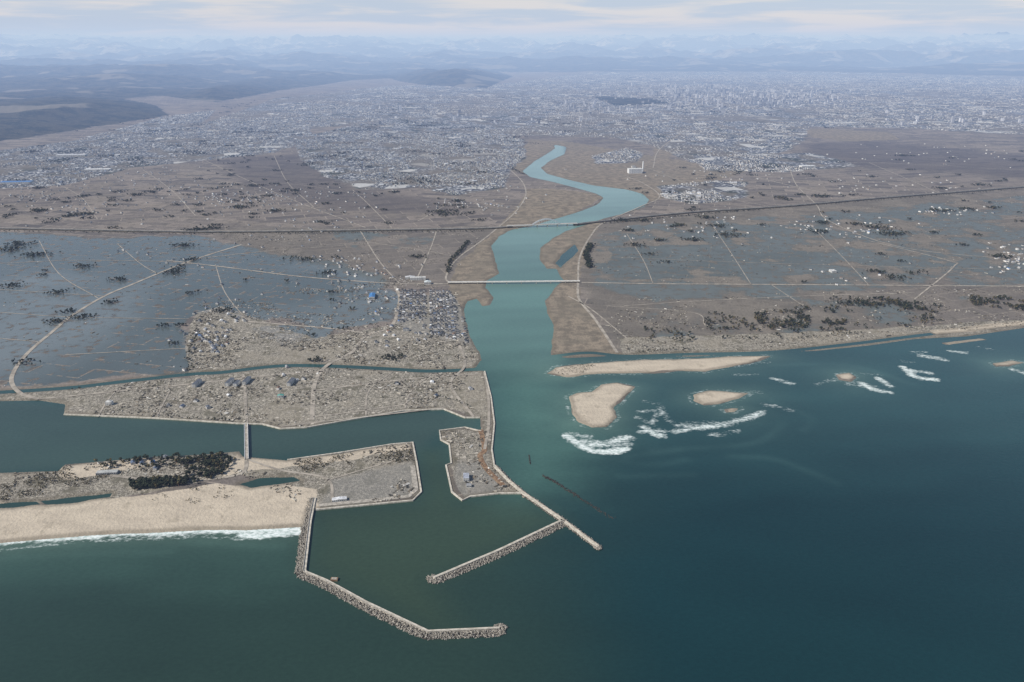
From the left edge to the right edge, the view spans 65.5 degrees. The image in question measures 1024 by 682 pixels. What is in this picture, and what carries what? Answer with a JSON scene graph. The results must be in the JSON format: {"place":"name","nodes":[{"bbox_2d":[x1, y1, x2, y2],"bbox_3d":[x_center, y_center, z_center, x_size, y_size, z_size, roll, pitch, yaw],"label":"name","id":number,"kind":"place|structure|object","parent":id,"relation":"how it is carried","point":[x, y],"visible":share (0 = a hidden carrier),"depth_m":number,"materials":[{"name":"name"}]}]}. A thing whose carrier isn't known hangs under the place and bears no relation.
{"place":"outdoors","nodes":[
{"label":"outdoors","id":0,"kind":"place"},
{"bbox_2d":[39,241,97,297],"bbox_3d":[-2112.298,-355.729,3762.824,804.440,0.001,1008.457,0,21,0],"label":"road","id":1,"kind":"structure","parent":0,"point":[59,273],"depth_m":3652.46,"materials":[{"name":"grey asphalt"}]},
{"bbox_2d":[43,177,97,219],"bbox_3d":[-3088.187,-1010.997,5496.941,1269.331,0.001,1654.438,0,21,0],"label":"road","id":2,"kind":"structure","parent":0,"point":[82,198],"depth_m":5257.58,"materials":[{"name":"grey asphalt"}]},
{"bbox_2d":[1,312,181,318],"bbox_3d":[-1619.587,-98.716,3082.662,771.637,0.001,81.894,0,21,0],"label":"road","id":3,"kind":"structure","parent":0,"point":[98,317],"depth_m":3060.30,"materials":[{"name":"grey asphalt"}]},
{"bbox_2d":[16,260,169,262],"bbox_3d":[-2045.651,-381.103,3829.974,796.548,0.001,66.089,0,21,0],"label":"road","id":4,"kind":"structure","parent":0,"point":[65,260],"depth_m":3851.18,"materials":[{"name":"grey asphalt"}]},
{"bbox_2d":[97,389,117,416],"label":"road","id":5,"kind":"structure","parent":0,"point":[107,399],"depth_m":2362.38,"materials":[{"name":"grey asphalt"}]},
{"bbox_2d":[65,348,181,354],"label":"road","id":6,"kind":"structure","parent":0,"point":[123,351],"depth_m":2726.33,"materials":[{"name":"grey asphalt"}]},
{"bbox_2d":[9,244,241,399],"bbox_3d":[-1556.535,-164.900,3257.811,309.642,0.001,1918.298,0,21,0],"label":"road","id":7,"kind":"structure","parent":0,"point":[13,385],"depth_m":2826.11,"materials":[{"name":"grey asphalt"}]},
{"bbox_2d":[0,207,304,219],"bbox_3d":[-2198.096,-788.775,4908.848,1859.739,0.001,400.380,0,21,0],"label":"road","id":8,"kind":"structure","parent":0,"point":[148,218],"depth_m":4810.91,"materials":[{"name":"grey asphalt"}]},
{"bbox_2d":[156,390,169,416],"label":"road","id":9,"kind":"structure","parent":0,"point":[162,404],"depth_m":2323.61,"materials":[{"name":"grey asphalt"}]},
{"bbox_2d":[145,171,195,215],"bbox_3d":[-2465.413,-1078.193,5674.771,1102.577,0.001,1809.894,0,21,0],"label":"road","id":10,"kind":"structure","parent":0,"point":[176,194],"depth_m":5442.93,"materials":[{"name":"grey asphalt"}]},
{"bbox_2d":[107,460,247,481],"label":"road","id":11,"kind":"structure","parent":0,"point":[244,469],"depth_m":1945.70,"materials":[{"name":"grey asphalt"}]},
{"bbox_2d":[40,371,324,398],"bbox_3d":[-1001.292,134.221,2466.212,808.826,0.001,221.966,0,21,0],"label":"road","id":12,"kind":"structure","parent":0,"point":[172,385],"depth_m":2454.54,"materials":[{"name":"grey asphalt"}]},
{"bbox_2d":[8,183,362,194],"bbox_3d":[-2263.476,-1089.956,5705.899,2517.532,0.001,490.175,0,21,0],"label":"road","id":13,"kind":"structure","parent":0,"point":[191,185],"depth_m":5717.65,"materials":[{"name":"grey asphalt"}]},
{"bbox_2d":[215,265,247,320],"bbox_3d":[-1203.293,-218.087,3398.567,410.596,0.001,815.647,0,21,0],"label":"road","id":14,"kind":"structure","parent":0,"point":[226,294],"depth_m":3330.27,"materials":[{"name":"grey asphalt"}]},
{"bbox_2d":[241,374,247,422],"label":"road","id":15,"kind":"structure","parent":0,"point":[245,397],"depth_m":2355.83,"materials":[{"name":"grey asphalt"}]},
{"bbox_2d":[0,227,512,232],"bbox_3d":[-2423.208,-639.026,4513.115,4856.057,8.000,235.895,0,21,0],"label":"expressway embankment","id":16,"kind":"structure","parent":0,"point":[257,232],"depth_m":4440.48,"materials":[{"name":"brown plant"}]},
{"bbox_2d":[0,226,502,230],"bbox_3d":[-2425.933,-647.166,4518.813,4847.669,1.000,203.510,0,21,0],"label":"expressway guardrail","id":17,"kind":"object","parent":16,"relation":"on","point":[265,230],"visible":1,"depth_m":4456.24,"materials":[{"name":"grey metal"}]},
{"bbox_2d":[0,226,511,231],"bbox_3d":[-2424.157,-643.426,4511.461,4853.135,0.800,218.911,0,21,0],"label":"expressway","id":18,"kind":"structure","parent":16,"relation":"on","point":[249,231],"depth_m":4458.97,"materials":[{"name":"concrete"}]},
{"bbox_2d":[199,244,357,258],"bbox_3d":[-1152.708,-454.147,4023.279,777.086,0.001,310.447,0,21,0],"label":"road","id":19,"kind":"structure","parent":0,"point":[283,249],"depth_m":4053.33,"materials":[{"name":"grey asphalt"}]},
{"bbox_2d":[167,260,399,283],"bbox_3d":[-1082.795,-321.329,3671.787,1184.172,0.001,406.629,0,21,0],"label":"road","id":20,"kind":"structure","parent":0,"point":[282,274],"depth_m":3621.32,"materials":[{"name":"grey asphalt"}]},
{"bbox_2d":[203,159,365,227],"bbox_3d":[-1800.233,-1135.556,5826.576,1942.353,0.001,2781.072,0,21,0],"label":"road","id":21,"kind":"structure","parent":0,"point":[284,196],"depth_m":5425.49,"materials":[{"name":"grey asphalt"}]},
{"bbox_2d":[248,459,333,501],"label":"road","id":22,"kind":"structure","parent":0,"point":[332,488],"depth_m":1959.17,"materials":[{"name":"grey asphalt"}]},
{"bbox_2d":[274,156,313,206],"bbox_3d":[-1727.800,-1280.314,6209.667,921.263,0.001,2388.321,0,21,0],"label":"road","id":23,"kind":"structure","parent":0,"point":[288,183],"depth_m":6064.72,"materials":[{"name":"grey asphalt"}]},
{"bbox_2d":[248,321,364,332],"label":"road","id":24,"kind":"structure","parent":0,"point":[306,326],"depth_m":2964.18,"materials":[{"name":"grey asphalt"}]},
{"bbox_2d":[310,286,400,419],"bbox_3d":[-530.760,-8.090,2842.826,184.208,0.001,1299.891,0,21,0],"label":"road","id":25,"kind":"structure","parent":0,"point":[312,405],"depth_m":2589.22,"materials":[{"name":"grey asphalt"}]},
{"bbox_2d":[281,407,443,426],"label":"road","id":26,"kind":"structure","parent":0,"point":[357,417],"depth_m":2243.81,"materials":[{"name":"grey asphalt"}]},
{"bbox_2d":[313,402,417,416],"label":"road","id":27,"kind":"structure","parent":0,"point":[364,410],"depth_m":2292.25,"materials":[{"name":"grey asphalt"}]},
{"bbox_2d":[326,455,410,480],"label":"road","id":28,"kind":"structure","parent":0,"point":[364,469],"depth_m":1977.41,"materials":[{"name":"grey asphalt"}]},
{"bbox_2d":[353,190,391,227],"bbox_3d":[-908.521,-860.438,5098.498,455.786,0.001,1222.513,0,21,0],"label":"road","id":29,"kind":"structure","parent":0,"point":[373,209],"depth_m":4994.84,"materials":[{"name":"grey asphalt"}]},
{"bbox_2d":[365,372,391,415],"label":"road","id":30,"kind":"structure","parent":0,"point":[368,392],"depth_m":2388.95,"materials":[{"name":"grey asphalt"}]},
{"bbox_2d":[360,231,398,282],"bbox_3d":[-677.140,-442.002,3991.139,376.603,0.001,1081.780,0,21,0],"label":"road","id":31,"kind":"structure","parent":0,"point":[377,257],"depth_m":3904.28,"materials":[{"name":"grey asphalt"}]},
{"bbox_2d":[316,374,476,390],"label":"road","id":32,"kind":"structure","parent":0,"point":[394,380],"depth_m":2494.18,"materials":[{"name":"grey asphalt"}]},
{"bbox_2d":[367,335,463,344],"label":"road","id":33,"kind":"structure","parent":0,"point":[410,337],"depth_m":2854.61,"materials":[{"name":"grey asphalt"}]},
{"bbox_2d":[404,374,430,408],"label":"road","id":34,"kind":"structure","parent":0,"point":[411,391],"depth_m":2402.47,"materials":[{"name":"grey asphalt"}]},
{"bbox_2d":[400,283,450,283],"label":"road","id":35,"kind":"structure","parent":0,"point":[423,283],"depth_m":3487.50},
{"bbox_2d":[418,232,435,275],"bbox_3d":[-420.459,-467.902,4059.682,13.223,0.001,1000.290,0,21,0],"label":"road","id":36,"kind":"structure","parent":0,"point":[427,254],"depth_m":3958.87,"materials":[{"name":"grey asphalt"}]},
{"bbox_2d":[449,338,473,416],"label":"road","id":37,"kind":"structure","parent":0,"point":[455,393],"depth_m":2486.87,"materials":[{"name":"grey asphalt"}]},
{"bbox_2d":[445,170,526,283],"bbox_3d":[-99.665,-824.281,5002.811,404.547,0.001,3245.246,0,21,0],"label":"road","id":38,"kind":"structure","parent":0,"point":[492,231],"depth_m":4422.69,"materials":[{"name":"grey asphalt"}]},
{"bbox_2d":[483,372,489,448],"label":"road","id":39,"kind":"structure","parent":0,"point":[488,420],"depth_m":2261.51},
{"bbox_2d":[477,430,504,485],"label":"dirt track","id":40,"kind":"structure","parent":0,"point":[482,463],"depth_m":2015.14,"materials":[{"name":"soil"}]},
{"bbox_2d":[0,189,1015,234],"bbox_3d":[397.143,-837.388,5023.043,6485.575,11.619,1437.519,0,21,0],"label":"expressway trees","id":41,"kind":"object","parent":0,"point":[481,230],"visible":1,"depth_m":4531.81,"materials":[{"name":"green plant"}]},
{"bbox_2d":[0,32,1023,542],"bbox_3d":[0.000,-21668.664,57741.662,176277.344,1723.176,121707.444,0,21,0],"label":"ground","id":42,"kind":"structure","parent":0,"point":[56,88],"depth_m":4656.06,"materials":[{"name":"brown soil"}]},
{"bbox_2d":[0,180,33,183],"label":"factory","id":43,"kind":"structure","parent":42,"relation":"on","point":[17,182],"depth_m":5899.95,"materials":[{"name":"paint"}]},
{"bbox_2d":[55,154,87,156],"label":"factory","id":44,"kind":"structure","parent":42,"relation":"on","point":[62,155],"depth_m":7298.22,"materials":[{"name":"paint"}]},
{"bbox_2d":[84,168,111,170],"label":"factory","id":45,"kind":"structure","parent":42,"relation":"on","point":[95,169],"depth_m":6495.95,"materials":[{"name":"paint"}]},
{"bbox_2d":[95,469,118,474],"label":"warehouse","id":46,"kind":"structure","parent":42,"relation":"on","point":[108,472],"depth_m":1955.09,"materials":[{"name":"paint"}]},
{"bbox_2d":[105,400,113,404],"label":"building","id":47,"kind":"structure","parent":42,"relation":"on","point":[108,402],"depth_m":2325.59,"materials":[{"name":"paint"}]},
{"bbox_2d":[93,451,235,488],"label":"pine grove","id":48,"kind":"object","parent":42,"relation":"on","point":[155,481],"visible":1,"depth_m":1972.98,"materials":[{"name":"green plant"}]},
{"bbox_2d":[191,379,201,387],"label":"apartment block","id":49,"kind":"structure","parent":42,"relation":"on","point":[196,383],"depth_m":2454.10,"materials":[{"name":"paint"}]},
{"bbox_2d":[0,448,411,503],"bbox_3d":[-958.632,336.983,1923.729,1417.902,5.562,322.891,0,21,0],"label":"shrub belt","id":50,"kind":"object","parent":42,"relation":"on","point":[73,483],"visible":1,"depth_m":1941.07,"materials":[{"name":"plant"}]},
{"bbox_2d":[224,377,234,385],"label":"apartment block","id":51,"kind":"structure","parent":42,"relation":"on","point":[229,381],"depth_m":2465.65,"materials":[{"name":"paint"}]},
{"bbox_2d":[233,380,240,386],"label":"apartment block","id":52,"kind":"structure","parent":42,"relation":"on","point":[236,383],"depth_m":2456.40,"materials":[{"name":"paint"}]},
{"bbox_2d":[244,423,248,459],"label":"canal bridge","id":53,"kind":"structure","parent":42,"relation":"on","point":[246,452],"depth_m":2102.74,"materials":[{"name":"concrete"}]},
{"bbox_2d":[242,376,250,384],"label":"apartment block","id":54,"kind":"structure","parent":42,"relation":"on","point":[246,380],"depth_m":2475.09,"materials":[{"name":"paint"}]},
{"bbox_2d":[11,296,491,492],"bbox_3d":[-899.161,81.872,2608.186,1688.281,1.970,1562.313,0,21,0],"label":"house foundations","id":55,"kind":"object","parent":42,"relation":"on","point":[345,393],"visible":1,"depth_m":2458.74,"materials":[{"name":"paint"}]},
{"bbox_2d":[63,408,479,428],"bbox_3d":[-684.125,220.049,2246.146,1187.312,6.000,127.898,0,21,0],"label":"quay wall","id":56,"kind":"structure","parent":42,"relation":"on","point":[263,423],"depth_m":2244.19,"materials":[{"name":"concrete"}]},
{"bbox_2d":[286,377,294,385],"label":"apartment block","id":57,"kind":"structure","parent":42,"relation":"on","point":[291,381],"depth_m":2464.59,"materials":[{"name":"paint"}]},
{"bbox_2d":[332,496,346,501],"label":"fish market","id":58,"kind":"structure","parent":42,"relation":"on","point":[339,499],"depth_m":1842.19,"materials":[{"name":"paint"}]},
{"bbox_2d":[287,442,421,510],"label":"quay wall","id":59,"kind":"structure","parent":42,"relation":"on","point":[381,503],"depth_m":1935.86,"materials":[{"name":"concrete"}]},
{"bbox_2d":[318,465,417,506],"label":"quay apron","id":60,"kind":"object","parent":42,"relation":"on","point":[414,478],"visible":1,"depth_m":1852.27,"materials":[{"name":"concrete"}]},
{"bbox_2d":[369,292,374,299],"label":"warehouse","id":61,"kind":"structure","parent":42,"relation":"on","point":[372,296],"depth_m":3275.05,"materials":[{"name":"paint"}]},
{"bbox_2d":[410,276,425,280],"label":"school","id":62,"kind":"object","parent":42,"relation":"on","point":[418,278],"visible":1,"depth_m":3532.60,"materials":[{"name":"paint"}]},
{"bbox_2d":[397,289,467,342],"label":"town houses","id":63,"kind":"structure","parent":42,"relation":"on","point":[442,311],"depth_m":3126.75,"materials":[{"name":"paint"}]},
{"bbox_2d":[463,473,468,481],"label":"harbor office","id":64,"kind":"structure","parent":42,"relation":"on","point":[465,476],"depth_m":1925.09,"materials":[{"name":"paint"}]},
{"bbox_2d":[71,290,861,420],"bbox_3d":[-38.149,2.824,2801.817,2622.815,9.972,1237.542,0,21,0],"label":"canal trees","id":65,"kind":"object","parent":42,"relation":"on","point":[225,418],"visible":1,"depth_m":2724.79,"materials":[{"name":"green plant"}]},
{"bbox_2d":[0,241,935,365],"bbox_3d":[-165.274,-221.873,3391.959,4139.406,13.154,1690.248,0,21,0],"label":"farmstead trees","id":66,"kind":"object","parent":42,"relation":"on","point":[57,320],"visible":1,"depth_m":3262.24,"materials":[{"name":"green plant"}]},
{"bbox_2d":[439,427,520,500],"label":"quay wall","id":67,"kind":"structure","parent":42,"relation":"on","point":[470,496],"depth_m":1914.04,"materials":[{"name":"concrete"}]},
{"bbox_2d":[484,371,494,465],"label":"quay wall","id":68,"kind":"structure","parent":42,"relation":"on","point":[493,421],"depth_m":2219.24,"materials":[{"name":"concrete"}]},
{"bbox_2d":[7,75,1007,184],"bbox_3d":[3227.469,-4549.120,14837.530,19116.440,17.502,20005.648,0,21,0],"label":"park trees","id":69,"kind":"object","parent":42,"relation":"on","point":[76,150],"visible":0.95,"depth_m":8623.82,"materials":[{"name":"green plant"}]},
{"bbox_2d":[0,74,1023,203],"bbox_3d":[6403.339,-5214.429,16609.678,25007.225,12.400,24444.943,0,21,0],"label":"city houses","id":70,"kind":"structure","parent":42,"relation":"on","point":[300,125],"depth_m":8758.15,"materials":[{"name":"paint"}]},
{"bbox_2d":[0,197,1023,502],"bbox_3d":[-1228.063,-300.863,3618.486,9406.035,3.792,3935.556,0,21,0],"label":"tsunami debris","id":71,"kind":"object","parent":42,"relation":"on","point":[224,355],"visible":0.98,"depth_m":2735.83,"materials":[{"name":"paint"}]},
{"bbox_2d":[0,100,1023,259],"bbox_3d":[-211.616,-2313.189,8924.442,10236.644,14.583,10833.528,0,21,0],"label":"farmstead trees","id":72,"kind":"object","parent":42,"relation":"on","point":[725,234],"visible":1,"depth_m":4953.93,"materials":[{"name":"green plant"}]},
{"bbox_2d":[1,143,1023,469],"bbox_3d":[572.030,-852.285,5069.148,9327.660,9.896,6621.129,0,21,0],"label":"farm houses","id":73,"kind":"structure","parent":42,"relation":"on","point":[215,345],"depth_m":4186.03,"materials":[{"name":"paint"}]},
{"bbox_2d":[448,280,579,283],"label":"girder bridge","id":74,"kind":"structure","parent":42,"relation":"on","point":[550,281],"depth_m":3492.40,"materials":[{"name":"concrete"}]},
{"bbox_2d":[486,137,542,174],"bbox_3d":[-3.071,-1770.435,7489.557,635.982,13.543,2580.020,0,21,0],"label":"riverside trees","id":75,"kind":"object","parent":42,"relation":"on","point":[515,141],"visible":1,"depth_m":8160.83,"materials":[{"name":"green plant"}]},
{"bbox_2d":[445,240,595,272],"bbox_3d":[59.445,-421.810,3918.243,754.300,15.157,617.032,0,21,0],"label":"riverside trees","id":76,"kind":"object","parent":42,"relation":"on","point":[588,247],"visible":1,"depth_m":3910.65,"materials":[{"name":"green plant"}]},
{"bbox_2d":[552,364,593,373],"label":"spit scrub","id":77,"kind":"object","parent":42,"relation":"on","point":[579,368],"visible":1,"depth_m":2581.01,"materials":[{"name":"plant"}]},
{"bbox_2d":[627,168,642,173],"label":"incineration plant","id":78,"kind":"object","parent":42,"relation":"on","point":[633,170],"visible":1,"depth_m":6360.40,"materials":[{"name":"paint"}]},
{"bbox_2d":[379,81,1023,126],"bbox_3d":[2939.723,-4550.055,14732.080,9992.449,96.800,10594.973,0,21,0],"label":"city buildings","id":79,"kind":"structure","parent":42,"relation":"on","point":[763,99],"depth_m":13615.31,"materials":[{"name":"paint"}]},
{"bbox_2d":[799,165,815,167],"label":"factory","id":80,"kind":"structure","parent":42,"relation":"on","point":[808,166],"depth_m":6625.72,"materials":[{"name":"paint"}]},
{"bbox_2d":[644,221,1023,342],"bbox_3d":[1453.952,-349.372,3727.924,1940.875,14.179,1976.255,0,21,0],"label":"coastal pine belt","id":81,"kind":"object","parent":42,"relation":"on","point":[978,301],"visible":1,"depth_m":3043.48,"materials":[{"name":"green plant"}]},
{"bbox_2d":[0,145,1023,681],"bbox_3d":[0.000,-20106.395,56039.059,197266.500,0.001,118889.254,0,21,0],"label":"sea","id":82,"kind":"structure","parent":0,"point":[802,515],"depth_m":1694.76,"materials":[{"name":"liquid"}]},
{"bbox_2d":[330,577,337,580],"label":"concrete caisson","id":83,"kind":"object","parent":82,"relation":"in","point":[334,579],"visible":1,"depth_m":1573.37,"materials":[{"name":"concrete"}]},
{"bbox_2d":[294,497,507,640],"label":"breakwater","id":84,"kind":"object","parent":82,"relation":"in","point":[372,609],"visible":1,"depth_m":1495.80,"materials":[{"name":"concrete"}]},
{"bbox_2d":[426,520,565,583],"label":"breakwater","id":85,"kind":"object","parent":82,"relation":"in","point":[456,571],"visible":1,"depth_m":1649.87,"materials":[{"name":"concrete"}]},
{"bbox_2d":[506,218,577,227],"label":"arch bridge","id":86,"kind":"structure","parent":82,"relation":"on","point":[548,219],"depth_m":4552.69,"materials":[{"name":"metal"}]},
{"bbox_2d":[493,465,601,549],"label":"breakwater","id":87,"kind":"object","parent":82,"relation":"in","point":[571,527],"visible":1,"depth_m":1802.40,"materials":[{"name":"concrete"}]},
{"bbox_2d":[528,455,615,518],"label":"sunken breakwater","id":88,"kind":"object","parent":82,"relation":"in","point":[554,481],"visible":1,"depth_m":1887.20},
{"bbox_2d":[0,0,1023,38],"label":"sky","id":89,"kind":"structure","parent":0,"point":[456,19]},
{"bbox_2d":[576,282,618,352],"bbox_3d":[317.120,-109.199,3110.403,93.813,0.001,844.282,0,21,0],"label":"road","id":90,"kind":"structure","parent":0,"point":[599,325],"depth_m":3022.20,"materials":[{"name":"grey asphalt"}]},
{"bbox_2d":[568,296,626,337],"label":"road","id":91,"kind":"structure","parent":0,"point":[599,315],"depth_m":3082.51,"materials":[{"name":"grey asphalt"}]},
{"bbox_2d":[577,177,659,279],"bbox_3d":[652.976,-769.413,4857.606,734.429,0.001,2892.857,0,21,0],"label":"road","id":92,"kind":"structure","parent":0,"point":[598,226],"depth_m":4343.50,"materials":[{"name":"grey asphalt"}]},
{"bbox_2d":[627,234,652,282],"bbox_3d":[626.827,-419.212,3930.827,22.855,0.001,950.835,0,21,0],"label":"road","id":93,"kind":"structure","parent":0,"point":[643,260],"depth_m":3851.18,"materials":[{"name":"grey asphalt"}]},
{"bbox_2d":[616,306,704,324],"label":"road","id":94,"kind":"structure","parent":0,"point":[666,309],"depth_m":3151.12,"materials":[{"name":"grey asphalt"}]},
{"bbox_2d":[653,130,684,167],"bbox_3d":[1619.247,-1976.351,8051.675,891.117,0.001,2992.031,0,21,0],"label":"road","id":95,"kind":"structure","parent":0,"point":[660,148],"depth_m":7682.82,"materials":[{"name":"grey asphalt"}]},
{"bbox_2d":[713,226,750,283],"bbox_3d":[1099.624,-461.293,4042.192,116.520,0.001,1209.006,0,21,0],"label":"road","id":96,"kind":"structure","parent":0,"point":[733,256],"depth_m":3877.57,"materials":[{"name":"grey asphalt"}]},
{"bbox_2d":[624,293,892,305],"bbox_3d":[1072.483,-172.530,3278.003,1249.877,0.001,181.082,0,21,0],"label":"road","id":97,"kind":"structure","parent":0,"point":[762,297],"depth_m":3297.93,"materials":[{"name":"grey asphalt"}]},
{"bbox_2d":[692,162,851,197],"bbox_3d":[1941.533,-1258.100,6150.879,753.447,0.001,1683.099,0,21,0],"label":"road","id":98,"kind":"structure","parent":0,"point":[786,184],"depth_m":5815.58,"materials":[{"name":"grey asphalt"}]},
{"bbox_2d":[573,187,1023,225],"bbox_3d":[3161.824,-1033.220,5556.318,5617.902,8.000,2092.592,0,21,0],"label":"expressway embankment","id":99,"kind":"structure","parent":0,"point":[792,206],"depth_m":5090.11,"materials":[{"name":"brown plant"}]},
{"bbox_2d":[575,186,1023,224],"bbox_3d":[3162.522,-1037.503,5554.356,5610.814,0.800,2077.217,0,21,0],"label":"expressway","id":100,"kind":"structure","parent":99,"relation":"on","point":[791,205],"depth_m":5105.35,"materials":[{"name":"concrete"}]},
{"bbox_2d":[582,186,1020,222],"bbox_3d":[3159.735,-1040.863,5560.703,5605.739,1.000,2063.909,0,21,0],"label":"expressway guardrail","id":101,"kind":"object","parent":99,"relation":"on","point":[808,203],"visible":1,"depth_m":5164.41,"materials":[{"name":"grey metal"}]},
{"bbox_2d":[578,282,1023,286],"bbox_3d":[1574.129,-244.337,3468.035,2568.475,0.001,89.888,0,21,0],"label":"road","id":102,"kind":"structure","parent":0,"point":[789,284],"depth_m":3473.24,"materials":[{"name":"grey asphalt"}]},
{"bbox_2d":[626,257,1012,269],"bbox_3d":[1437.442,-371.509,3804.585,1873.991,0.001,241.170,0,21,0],"label":"road","id":103,"kind":"structure","parent":0,"point":[820,264],"depth_m":3782.58,"materials":[{"name":"grey asphalt"}]},
{"bbox_2d":[663,162,1010,170],"bbox_3d":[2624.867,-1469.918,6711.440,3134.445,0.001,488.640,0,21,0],"label":"road","id":104,"kind":"structure","parent":0,"point":[837,163],"depth_m":6765.00,"materials":[{"name":"grey asphalt"}]},
{"bbox_2d":[819,233,868,284],"bbox_3d":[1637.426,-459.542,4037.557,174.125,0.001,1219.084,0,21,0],"label":"road","id":105,"kind":"structure","parent":0,"point":[844,258],"depth_m":3922.31,"materials":[{"name":"grey asphalt"}]},
{"bbox_2d":[790,171,1017,259],"bbox_3d":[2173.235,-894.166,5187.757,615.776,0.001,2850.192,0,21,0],"label":"road","id":106,"kind":"structure","parent":0,"point":[862,235],"depth_m":4504.75,"materials":[{"name":"grey asphalt"}]},
{"bbox_2d":[872,241,957,298],"bbox_3d":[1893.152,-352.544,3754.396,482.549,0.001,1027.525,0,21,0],"label":"road","id":107,"kind":"structure","parent":0,"point":[938,279],"depth_m":3652.46,"materials":[{"name":"grey asphalt"}]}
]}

